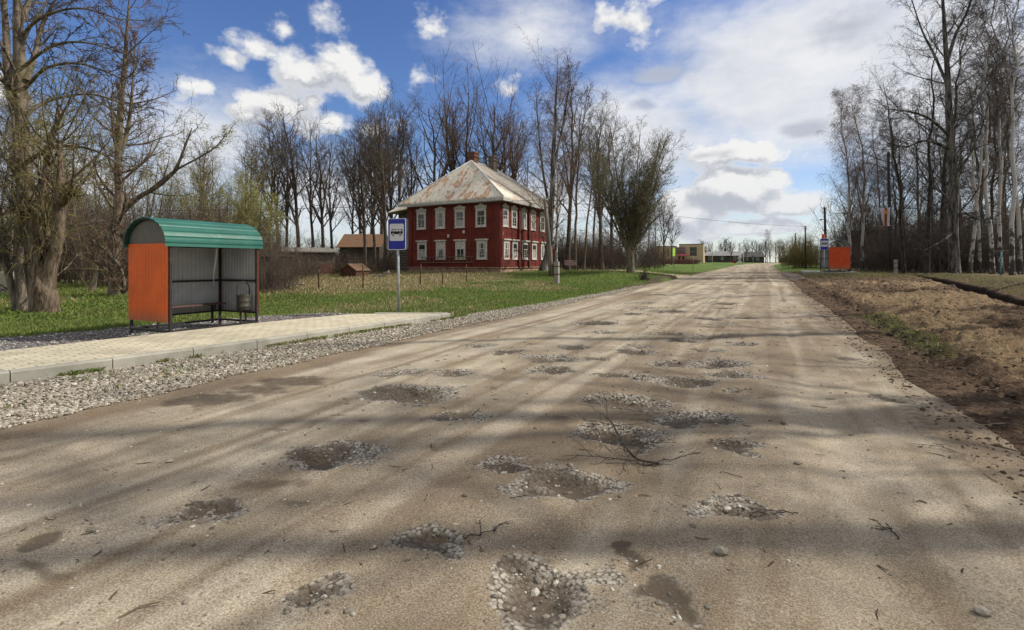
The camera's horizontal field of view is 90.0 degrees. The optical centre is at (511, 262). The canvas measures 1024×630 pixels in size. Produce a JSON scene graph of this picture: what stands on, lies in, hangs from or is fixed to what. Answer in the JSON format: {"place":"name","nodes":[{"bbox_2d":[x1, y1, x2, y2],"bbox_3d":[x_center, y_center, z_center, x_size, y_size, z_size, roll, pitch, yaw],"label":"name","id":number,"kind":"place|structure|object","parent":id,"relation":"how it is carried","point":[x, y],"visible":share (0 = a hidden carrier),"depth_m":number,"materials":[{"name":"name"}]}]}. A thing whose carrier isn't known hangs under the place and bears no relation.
{"place":"outdoors","nodes":[
{"label":"outdoors","id":0,"kind":"place"},
{"bbox_2d":[0,312,369,350],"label":"bed gravel","id":1,"kind":"structure","parent":0,"point":[125,333],"depth_m":10.61,"materials":[{"name":"grey gravel"}]},
{"bbox_2d":[0,314,432,370],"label":"pavement","id":2,"kind":"structure","parent":0,"point":[57,354],"depth_m":8.91,"materials":[{"name":"beige concrete"}]},
{"bbox_2d":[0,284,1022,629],"bbox_3d":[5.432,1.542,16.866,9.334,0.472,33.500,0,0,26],"label":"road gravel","id":3,"kind":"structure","parent":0,"point":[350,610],"depth_m":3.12,"materials":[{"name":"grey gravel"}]},
{"bbox_2d":[0,263,1023,629],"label":"road","id":4,"kind":"structure","parent":0,"point":[832,581],"depth_m":3.30,"materials":[{"name":"beige asphalt"}]},
{"bbox_2d":[555,391,662,463],"bbox_3d":[0.897,1.380,4.407,0.790,0.264,1.605,0,0,15],"label":"fallen branch","id":5,"kind":"object","parent":4,"relation":"on","point":[634,456],"visible":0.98,"depth_m":3.94,"materials":[{"name":"brown wood"}]},
{"bbox_2d":[0,262,1023,418],"bbox_3d":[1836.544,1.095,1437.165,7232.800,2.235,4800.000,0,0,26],"label":"ground","id":6,"kind":"structure","parent":0,"point":[702,267],"depth_m":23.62,"materials":[{"name":"green plant"}]},
{"bbox_2d":[0,44,61,218],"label":"tree","id":7,"kind":"object","parent":6,"relation":"on","point":[2,195],"visible":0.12,"depth_m":24.05,"materials":[{"name":"brown plant"}]},
{"bbox_2d":[0,101,113,312],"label":"twin stem tree","id":8,"kind":"object","parent":6,"relation":"on","point":[16,287],"visible":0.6,"depth_m":14.73,"materials":[{"name":"brown plant"}]},
{"bbox_2d":[36,107,105,286],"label":"tree","id":9,"kind":"object","parent":6,"relation":"on","point":[82,270],"visible":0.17,"depth_m":28.97,"materials":[{"name":"brown plant"}]},
{"bbox_2d":[0,97,151,241],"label":"tree","id":10,"kind":"object","parent":6,"relation":"on","point":[89,177],"visible":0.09,"depth_m":52.20,"materials":[{"name":"brown plant"}]},
{"bbox_2d":[0,11,161,251],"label":"tree","id":11,"kind":"object","parent":6,"relation":"on","point":[54,171],"visible":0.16,"depth_m":30.92,"materials":[{"name":"brown plant"}]},
{"bbox_2d":[0,7,171,312],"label":"willow tree","id":12,"kind":"object","parent":6,"relation":"on","point":[44,296],"visible":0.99,"depth_m":14.32,"materials":[{"name":"brown plant"}]},
{"bbox_2d":[0,0,189,303],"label":"alder tree","id":13,"kind":"object","parent":6,"relation":"on","point":[20,18],"visible":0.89,"depth_m":15.36,"materials":[{"name":"brown plant"}]},
{"bbox_2d":[56,0,197,294],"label":"larch tree","id":14,"kind":"object","parent":6,"relation":"on","point":[116,261],"visible":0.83,"depth_m":21.35,"materials":[{"name":"brown plant"}]},
{"bbox_2d":[74,82,217,236],"bbox_3d":[-23.577,-5.495,33.768,8.891,14.468,7.488,0,0,2],"label":"tree","id":15,"kind":"object","parent":6,"relation":"on","point":[157,180],"visible":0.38,"depth_m":32.74,"materials":[{"name":"brown plant"}]},
{"bbox_2d":[5,169,288,286],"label":"thicket undergrowth","id":16,"kind":"object","parent":6,"relation":"on","point":[103,258],"visible":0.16,"depth_m":31.13,"materials":[{"name":"brown plant"}]},
{"bbox_2d":[88,105,245,290],"bbox_3d":[-16.257,-2.797,23.929,6.800,8.881,2.611,0,0,-18],"label":"leaning willow","id":17,"kind":"object","parent":6,"relation":"on","point":[94,272],"visible":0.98,"depth_m":23.97,"materials":[{"name":"brown plant"}]},
{"bbox_2d":[123,217,262,333],"bbox_3d":[-6.854,0.311,11.170,1.375,2.417,2.202,0,0,25],"label":"bus shelter","id":18,"kind":"object","parent":6,"relation":"on","point":[171,262],"visible":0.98,"depth_m":11.19,"materials":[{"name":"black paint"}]},
{"bbox_2d":[177,128,227,216],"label":"tree","id":19,"kind":"object","parent":6,"relation":"on","point":[207,168],"visible":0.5,"depth_m":55.62,"materials":[{"name":"brown plant"}]},
{"bbox_2d":[161,142,244,220],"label":"young willow","id":20,"kind":"object","parent":6,"relation":"on","point":[204,188],"visible":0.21,"depth_m":50.31,"materials":[{"name":"green plant"}]},
{"bbox_2d":[0,312,449,383],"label":"kerb","id":21,"kind":"structure","parent":6,"relation":"on","point":[28,373],"depth_m":7.89,"materials":[{"name":"concrete"}]},
{"bbox_2d":[167,106,283,228],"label":"young willow","id":22,"kind":"object","parent":6,"relation":"on","point":[209,200],"visible":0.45,"depth_m":41.91,"materials":[{"name":"green plant"}]},
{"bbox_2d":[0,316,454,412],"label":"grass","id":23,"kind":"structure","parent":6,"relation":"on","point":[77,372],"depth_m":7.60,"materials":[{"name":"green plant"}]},
{"bbox_2d":[236,281,249,324],"bbox_3d":[-6.108,0.915,11.641,0.291,0.983,0.291,0,0,-20],"label":"litter bin","id":24,"kind":"object","parent":6,"relation":"on","point":[242,302],"visible":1,"depth_m":11.54,"materials":[{"name":"grey metal"}]},
{"bbox_2d":[201,152,289,254],"bbox_3d":[-15.649,-2.329,29.635,4.060,7.982,5.182,0,0,36],"label":"willow bush","id":25,"kind":"object","parent":6,"relation":"on","point":[253,206],"visible":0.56,"depth_m":29.62,"materials":[{"name":"green plant"}]},
{"bbox_2d":[231,128,272,219],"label":"lime tree","id":26,"kind":"object","parent":6,"relation":"on","point":[246,150],"visible":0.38,"depth_m":74.00,"materials":[{"name":"brown plant"}]},
{"bbox_2d":[215,107,301,230],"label":"lime tree","id":27,"kind":"object","parent":6,"relation":"on","point":[268,173],"visible":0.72,"depth_m":69.99,"materials":[{"name":"brown plant"}]},
{"bbox_2d":[241,119,300,241],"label":"lime tree","id":28,"kind":"object","parent":6,"relation":"on","point":[265,185],"visible":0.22,"depth_m":77.85,"materials":[{"name":"brown plant"}]},
{"bbox_2d":[262,112,302,246],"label":"lime tree","id":29,"kind":"object","parent":6,"relation":"on","point":[288,196],"visible":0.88,"depth_m":71.00,"materials":[{"name":"brown plant"}]},
{"bbox_2d":[254,99,320,246],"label":"lime tree","id":30,"kind":"object","parent":6,"relation":"on","point":[296,215],"visible":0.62,"depth_m":74.20,"materials":[{"name":"brown plant"}]},
{"bbox_2d":[269,247,338,274],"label":"long shed","id":31,"kind":"structure","parent":6,"relation":"on","point":[325,253],"depth_m":44.90,"materials":[{"name":"wood"}]},
{"bbox_2d":[283,107,340,246],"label":"lime tree","id":32,"kind":"object","parent":6,"relation":"on","point":[310,200],"visible":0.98,"depth_m":70.61,"materials":[{"name":"brown plant"}]},
{"bbox_2d":[289,120,349,247],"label":"lime tree","id":33,"kind":"object","parent":6,"relation":"on","point":[321,220],"visible":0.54,"depth_m":77.80,"materials":[{"name":"brown plant"}]},
{"bbox_2d":[0,284,645,428],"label":"shoulder gravel","id":34,"kind":"structure","parent":6,"relation":"on","point":[53,396],"depth_m":6.89,"materials":[{"name":"grey gravel"}]},
{"bbox_2d":[238,215,409,292],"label":"bushes","id":35,"kind":"object","parent":6,"relation":"on","point":[292,269],"visible":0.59,"depth_m":25.67,"materials":[{"name":"brown plant"}]},
{"bbox_2d":[307,127,358,248],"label":"lime tree","id":36,"kind":"object","parent":6,"relation":"on","point":[329,205],"visible":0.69,"depth_m":72.62,"materials":[{"name":"brown plant"}]},
{"bbox_2d":[322,132,373,233],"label":"lime tree","id":37,"kind":"object","parent":6,"relation":"on","point":[351,225],"visible":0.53,"depth_m":65.84,"materials":[{"name":"brown plant"}]},
{"bbox_2d":[339,263,370,276],"bbox_3d":[-12.397,0.812,40.435,1.860,1.430,1.510,0,0,31],"label":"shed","id":38,"kind":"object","parent":6,"relation":"on","point":[349,270],"visible":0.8,"depth_m":39.90,"materials":[{"name":"wood"}]},
{"bbox_2d":[333,125,388,266],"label":"lime tree","id":39,"kind":"object","parent":6,"relation":"on","point":[363,209],"visible":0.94,"depth_m":54.45,"materials":[{"name":"brown plant"}]},
{"bbox_2d":[336,234,388,271],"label":"log barn","id":40,"kind":"structure","parent":6,"relation":"on","point":[347,242],"depth_m":60.29,"materials":[{"name":"brown wood"}]},
{"bbox_2d":[336,79,415,233],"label":"lime tree","id":41,"kind":"object","parent":6,"relation":"on","point":[381,228],"visible":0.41,"depth_m":65.80,"materials":[{"name":"brown plant"}]},
{"bbox_2d":[347,104,411,270],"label":"lime tree","id":42,"kind":"object","parent":6,"relation":"on","point":[382,175],"visible":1,"depth_m":53.67,"materials":[{"name":"brown plant"}]},
{"bbox_2d":[341,103,419,270],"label":"lime tree","id":43,"kind":"object","parent":6,"relation":"on","point":[373,229],"visible":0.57,"depth_m":55.79,"materials":[{"name":"brown plant"}]},
{"bbox_2d":[354,106,407,233],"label":"lime tree","id":44,"kind":"object","parent":6,"relation":"on","point":[396,151],"visible":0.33,"depth_m":65.34,"materials":[{"name":"brown plant"}]},
{"bbox_2d":[357,90,416,268],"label":"lime tree","id":45,"kind":"object","parent":6,"relation":"on","point":[390,199],"visible":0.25,"depth_m":69.61,"materials":[{"name":"brown plant"}]},
{"bbox_2d":[388,218,407,311],"bbox_3d":[-3.272,0.219,14.682,0.570,2.948,0.130,0,0,12],"label":"bus stop sign","id":46,"kind":"object","parent":6,"relation":"on","point":[397,234],"visible":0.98,"depth_m":14.65,"materials":[{"name":"metal"}]},
{"bbox_2d":[379,82,428,206],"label":"lime tree","id":47,"kind":"object","parent":6,"relation":"on","point":[399,196],"visible":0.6,"depth_m":67.34,"materials":[{"name":"brown plant"}]},
{"bbox_2d":[396,114,428,206],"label":"lime tree","id":48,"kind":"object","parent":6,"relation":"on","point":[413,187],"visible":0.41,"depth_m":74.65,"materials":[{"name":"brown plant"}]},
{"bbox_2d":[389,93,479,188],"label":"lime tree","id":49,"kind":"object","parent":6,"relation":"on","point":[434,178],"visible":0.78,"depth_m":71.89,"materials":[{"name":"brown plant"}]},
{"bbox_2d":[403,36,486,185],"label":"lime tree","id":50,"kind":"object","parent":6,"relation":"on","point":[452,164],"visible":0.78,"depth_m":73.71,"materials":[{"name":"brown plant"}]},
{"bbox_2d":[423,64,519,171],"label":"lime tree","id":51,"kind":"object","parent":6,"relation":"on","point":[475,104],"visible":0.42,"depth_m":76.87,"materials":[{"name":"brown plant"}]},
{"bbox_2d":[388,151,560,272],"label":"red house","id":52,"kind":"structure","parent":6,"relation":"on","point":[490,235],"depth_m":44.87,"materials":[{"name":"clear wood"}]},
{"bbox_2d":[453,205,464,227],"bbox_3d":[-4.501,-3.949,44.062,1.218,2.021,0.176,0,0,31],"label":"window","id":53,"kind":"structure","parent":52,"relation":"in","point":[459,210],"depth_m":44.05,"materials":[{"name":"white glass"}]},
{"bbox_2d":[453,239,466,259],"bbox_3d":[-4.452,-1.094,44.009,1.301,1.748,0.216,0,0,31],"label":"window","id":54,"kind":"structure","parent":52,"relation":"in","point":[460,244],"depth_m":44.02,"materials":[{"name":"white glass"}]},
{"bbox_2d":[475,203,486,227],"bbox_3d":[-2.614,-3.949,42.942,1.218,2.021,0.176,0,0,31],"label":"window","id":55,"kind":"structure","parent":52,"relation":"in","point":[480,209],"depth_m":42.95,"materials":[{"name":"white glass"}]},
{"bbox_2d":[451,41,529,172],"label":"lime tree","id":56,"kind":"object","parent":6,"relation":"on","point":[485,137],"visible":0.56,"depth_m":73.95,"materials":[{"name":"brown plant"}]},
{"bbox_2d":[462,100,545,180],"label":"lime tree","id":57,"kind":"object","parent":6,"relation":"on","point":[489,116],"visible":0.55,"depth_m":74.16,"materials":[{"name":"brown plant"}]},
{"bbox_2d":[486,64,541,191],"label":"lime tree","id":58,"kind":"object","parent":6,"relation":"on","point":[511,158],"visible":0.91,"depth_m":69.38,"materials":[{"name":"brown plant"}]},
{"bbox_2d":[542,199,559,283],"bbox_3d":[2.357,-1.135,31.077,1.088,5.447,0.407,0,0,17],"label":"utility pole","id":59,"kind":"object","parent":6,"relation":"on","point":[554,271],"visible":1,"depth_m":30.97,"materials":[{"name":"grey concrete"}]},
{"bbox_2d":[513,65,596,261],"bbox_3d":[3.553,-9.443,52.069,10.000,20.999,9.167,0,0,6],"label":"birch tree","id":60,"kind":"object","parent":6,"relation":"on","point":[558,190],"visible":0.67,"depth_m":51.03,"materials":[{"name":"brown plant"}]},
{"bbox_2d":[515,24,598,270],"bbox_3d":[3.608,-9.921,46.029,7.941,22.485,8.780,0,0,26],"label":"birch tree","id":61,"kind":"object","parent":6,"relation":"on","point":[551,206],"visible":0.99,"depth_m":45.86,"materials":[{"name":"brown plant"}]},
{"bbox_2d":[528,46,603,269],"bbox_3d":[6.327,-11.251,57.413,7.428,24.725,10.965,0,0,-31],"label":"grove tree","id":62,"kind":"object","parent":6,"relation":"on","point":[568,241],"visible":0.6,"depth_m":56.54,"materials":[{"name":"brown plant"}]},
{"bbox_2d":[561,82,598,268],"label":"grove tree","id":63,"kind":"object","parent":6,"relation":"on","point":[575,231],"visible":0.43,"depth_m":62.39,"materials":[{"name":"brown plant"}]},
{"bbox_2d":[558,90,623,269],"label":"grove tree","id":64,"kind":"object","parent":6,"relation":"on","point":[587,223],"visible":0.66,"depth_m":57.75,"materials":[{"name":"brown plant"}]},
{"bbox_2d":[576,105,617,267],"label":"grove tree","id":65,"kind":"object","parent":6,"relation":"on","point":[600,116],"visible":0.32,"depth_m":65.74,"materials":[{"name":"brown plant"}]},
{"bbox_2d":[575,109,628,269],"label":"grove tree","id":66,"kind":"object","parent":6,"relation":"on","point":[601,264],"visible":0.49,"depth_m":61.00,"materials":[{"name":"brown plant"}]},
{"bbox_2d":[574,99,641,268],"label":"grove tree","id":67,"kind":"object","parent":6,"relation":"on","point":[625,144],"visible":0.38,"depth_m":67.66,"materials":[{"name":"brown plant"}]},
{"bbox_2d":[230,207,995,261],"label":"distant wood","id":68,"kind":"object","parent":6,"relation":"on","point":[725,248],"visible":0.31,"depth_m":281.79,"materials":[{"name":"plant"}]},
{"bbox_2d":[553,223,681,269],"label":"grove undergrowth","id":69,"kind":"object","parent":6,"relation":"on","point":[646,257],"visible":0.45,"depth_m":66.04,"materials":[{"name":"plant"}]},
{"bbox_2d":[575,112,694,272],"bbox_3d":[9.548,-5.697,40.681,9.842,13.381,8.012,0,0,25],"label":"willow tree","id":70,"kind":"object","parent":6,"relation":"on","point":[633,223],"visible":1,"depth_m":39.55,"materials":[{"name":"green plant"}]},
{"bbox_2d":[654,195,674,265],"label":"grove tree","id":71,"kind":"object","parent":6,"relation":"on","point":[667,232],"visible":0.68,"depth_m":92.28,"materials":[{"name":"brown plant"}]},
{"bbox_2d":[656,244,704,262],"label":"beige building","id":72,"kind":"structure","parent":6,"relation":"on","point":[685,251],"depth_m":202.07,"materials":[{"name":"clear concrete"}]},
{"bbox_2d":[705,251,741,261],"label":"village house","id":73,"kind":"structure","parent":6,"relation":"on","point":[721,256],"depth_m":225.73,"materials":[{"name":"white"}]},
{"bbox_2d":[772,231,819,268],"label":"verge saplings","id":74,"kind":"object","parent":6,"relation":"on","point":[796,258],"visible":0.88,"depth_m":81.09,"materials":[{"name":"green plant"}]},
{"bbox_2d":[855,101,893,269],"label":"forest tree","id":75,"kind":"object","parent":6,"relation":"on","point":[879,214],"visible":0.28,"depth_m":68.38,"materials":[{"name":"brown plant"}]},
{"bbox_2d":[856,128,923,246],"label":"forest tree","id":76,"kind":"object","parent":6,"relation":"on","point":[895,217],"visible":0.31,"depth_m":65.69,"materials":[{"name":"brown plant"}]},
{"bbox_2d":[863,78,919,270],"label":"forest tree","id":77,"kind":"object","parent":6,"relation":"on","point":[903,179],"visible":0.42,"depth_m":61.97,"materials":[{"name":"brown plant"}]},
{"bbox_2d":[842,65,948,273],"bbox_3d":[36.998,-9.109,49.833,9.288,20.871,6.846,0,0,42],"label":"forest tree","id":78,"kind":"object","parent":6,"relation":"on","point":[902,247],"visible":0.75,"depth_m":49.89,"materials":[{"name":"brown plant"}]},
{"bbox_2d":[870,117,941,237],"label":"forest tree","id":79,"kind":"object","parent":6,"relation":"on","point":[900,172],"visible":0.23,"depth_m":73.93,"materials":[{"name":"brown plant"}]},
{"bbox_2d":[804,187,1023,273],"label":"wood undergrowth","id":80,"kind":"object","parent":6,"relation":"on","point":[873,250],"visible":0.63,"depth_m":56.26,"materials":[{"name":"brown plant"}]},
{"bbox_2d":[885,85,944,270],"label":"forest tree","id":81,"kind":"object","parent":6,"relation":"on","point":[917,199],"visible":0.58,"depth_m":59.98,"materials":[{"name":"brown plant"}]},
{"bbox_2d":[850,0,1023,273],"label":"birch tree","id":82,"kind":"object","parent":6,"relation":"on","point":[952,231],"visible":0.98,"depth_m":42.76,"materials":[{"name":"brown plant"}]},
{"bbox_2d":[912,110,982,233],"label":"forest tree","id":83,"kind":"object","parent":6,"relation":"on","point":[940,156],"visible":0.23,"depth_m":64.25,"materials":[{"name":"brown plant"}]},
{"bbox_2d":[919,64,988,237],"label":"forest tree","id":84,"kind":"object","parent":6,"relation":"on","point":[943,118],"visible":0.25,"depth_m":66.06,"materials":[{"name":"grey plant"}]},
{"bbox_2d":[887,0,1022,266],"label":"forest tree","id":85,"kind":"object","parent":6,"relation":"on","point":[943,205],"visible":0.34,"depth_m":55.40,"materials":[{"name":"brown plant"}]},
{"bbox_2d":[923,0,1023,273],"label":"birch tree","id":86,"kind":"object","parent":6,"relation":"on","point":[992,269],"visible":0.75,"depth_m":42.19,"materials":[{"name":"grey plant"}]},
{"bbox_2d":[925,70,1023,237],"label":"forest tree","id":87,"kind":"object","parent":6,"relation":"on","point":[966,167],"visible":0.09,"depth_m":71.38,"materials":[{"name":"brown plant"}]},
{"bbox_2d":[928,12,1022,272],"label":"birch tree","id":88,"kind":"object","parent":6,"relation":"on","point":[979,262],"visible":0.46,"depth_m":50.42,"materials":[{"name":"grey plant"}]},
{"bbox_2d":[935,0,1023,273],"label":"birch tree","id":89,"kind":"object","parent":6,"relation":"on","point":[971,253],"visible":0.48,"depth_m":45.30,"materials":[{"name":"grey plant"}]},
{"bbox_2d":[941,44,1023,268],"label":"forest tree","id":90,"kind":"object","parent":6,"relation":"on","point":[992,189],"visible":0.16,"depth_m":61.39,"materials":[{"name":"brown plant"}]},
{"bbox_2d":[942,0,1023,273],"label":"birch tree","id":91,"kind":"object","parent":6,"relation":"on","point":[999,232],"visible":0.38,"depth_m":45.13,"materials":[{"name":"grey plant"}]},
{"bbox_2d":[953,49,1023,269],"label":"forest tree","id":92,"kind":"object","parent":6,"relation":"on","point":[982,178],"visible":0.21,"depth_m":57.22,"materials":[{"name":"grey plant"}]},
{"bbox_2d":[955,0,1023,274],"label":"birch tree","id":93,"kind":"object","parent":6,"relation":"on","point":[1012,267],"visible":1,"depth_m":38.26,"materials":[{"name":"grey plant"}]},
{"bbox_2d":[958,20,1023,268],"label":"forest tree","id":94,"kind":"object","parent":6,"relation":"on","point":[998,164],"visible":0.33,"depth_m":50.96,"materials":[{"name":"grey plant"}]},
{"bbox_2d":[959,0,1023,274],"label":"birch tree","id":95,"kind":"object","parent":6,"relation":"on","point":[1020,269],"visible":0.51,"depth_m":43.87,"materials":[{"name":"grey plant"}]},
{"bbox_2d":[968,54,1023,233],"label":"forest tree","id":96,"kind":"object","parent":6,"relation":"on","point":[1015,226],"visible":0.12,"depth_m":62.20,"materials":[{"name":"brown plant"}]},
{"bbox_2d":[0,0,1023,261],"label":"sky","id":97,"kind":"structure","parent":0,"point":[750,83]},
{"bbox_2d":[781,271,1023,451],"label":"churned ground","id":98,"kind":"structure","parent":0,"point":[1007,342],"depth_m":11.24,"materials":[{"name":"soil"}]},
{"bbox_2d":[9,285,1023,618],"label":"twig litter","id":99,"kind":"object","parent":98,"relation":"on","point":[711,441],"visible":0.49,"depth_m":6.43,"materials":[{"name":"brown wood"}]},
{"bbox_2d":[814,84,881,270],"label":"birch tree","id":100,"kind":"object","parent":98,"relation":"on","point":[849,177],"visible":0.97,"depth_m":57.03,"materials":[{"name":"grey plant"}]},
{"bbox_2d":[823,76,903,270],"bbox_3d":[41.335,-10.253,60.421,7.639,22.987,8.058,0,0,19],"label":"birch tree","id":101,"kind":"object","parent":98,"relation":"on","point":[863,217],"visible":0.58,"depth_m":59.85,"materials":[{"name":"grey plant"}]},
{"bbox_2d":[885,152,897,273],"bbox_3d":[32.632,-4.064,44.056,0.885,10.797,0.358,0,0,26],"label":"utility pole","id":102,"kind":"object","parent":98,"relation":"on","point":[893,264],"visible":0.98,"depth_m":43.99,"materials":[{"name":"grey wood"}]},
{"bbox_2d":[786,277,1023,504],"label":"soil clods","id":103,"kind":"object","parent":98,"relation":"on","point":[1001,396],"visible":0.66,"depth_m":7.28,"materials":[{"name":"brown soil"}]},
{"bbox_2d":[791,270,1023,365],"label":"grass","id":104,"kind":"structure","parent":98,"relation":"on","point":[906,326],"depth_m":24.69,"materials":[{"name":"plant"}]},
{"bbox_2d":[860,1,1001,272],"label":"forest tree","id":105,"kind":"object","parent":98,"relation":"on","point":[928,234],"visible":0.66,"depth_m":46.62,"materials":[{"name":"brown plant"}]},
{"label":"far pavement","id":106,"kind":"structure","parent":0,"visible":0},
{"bbox_2d":[819,240,850,271],"bbox_3d":[29.771,-0.500,47.252,1.770,3.035,3.175,0,0,18],"label":"bus shelter","id":107,"kind":"object","parent":106,"relation":"on","point":[838,258],"visible":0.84,"depth_m":45.96,"materials":[{"name":"orange metal"}]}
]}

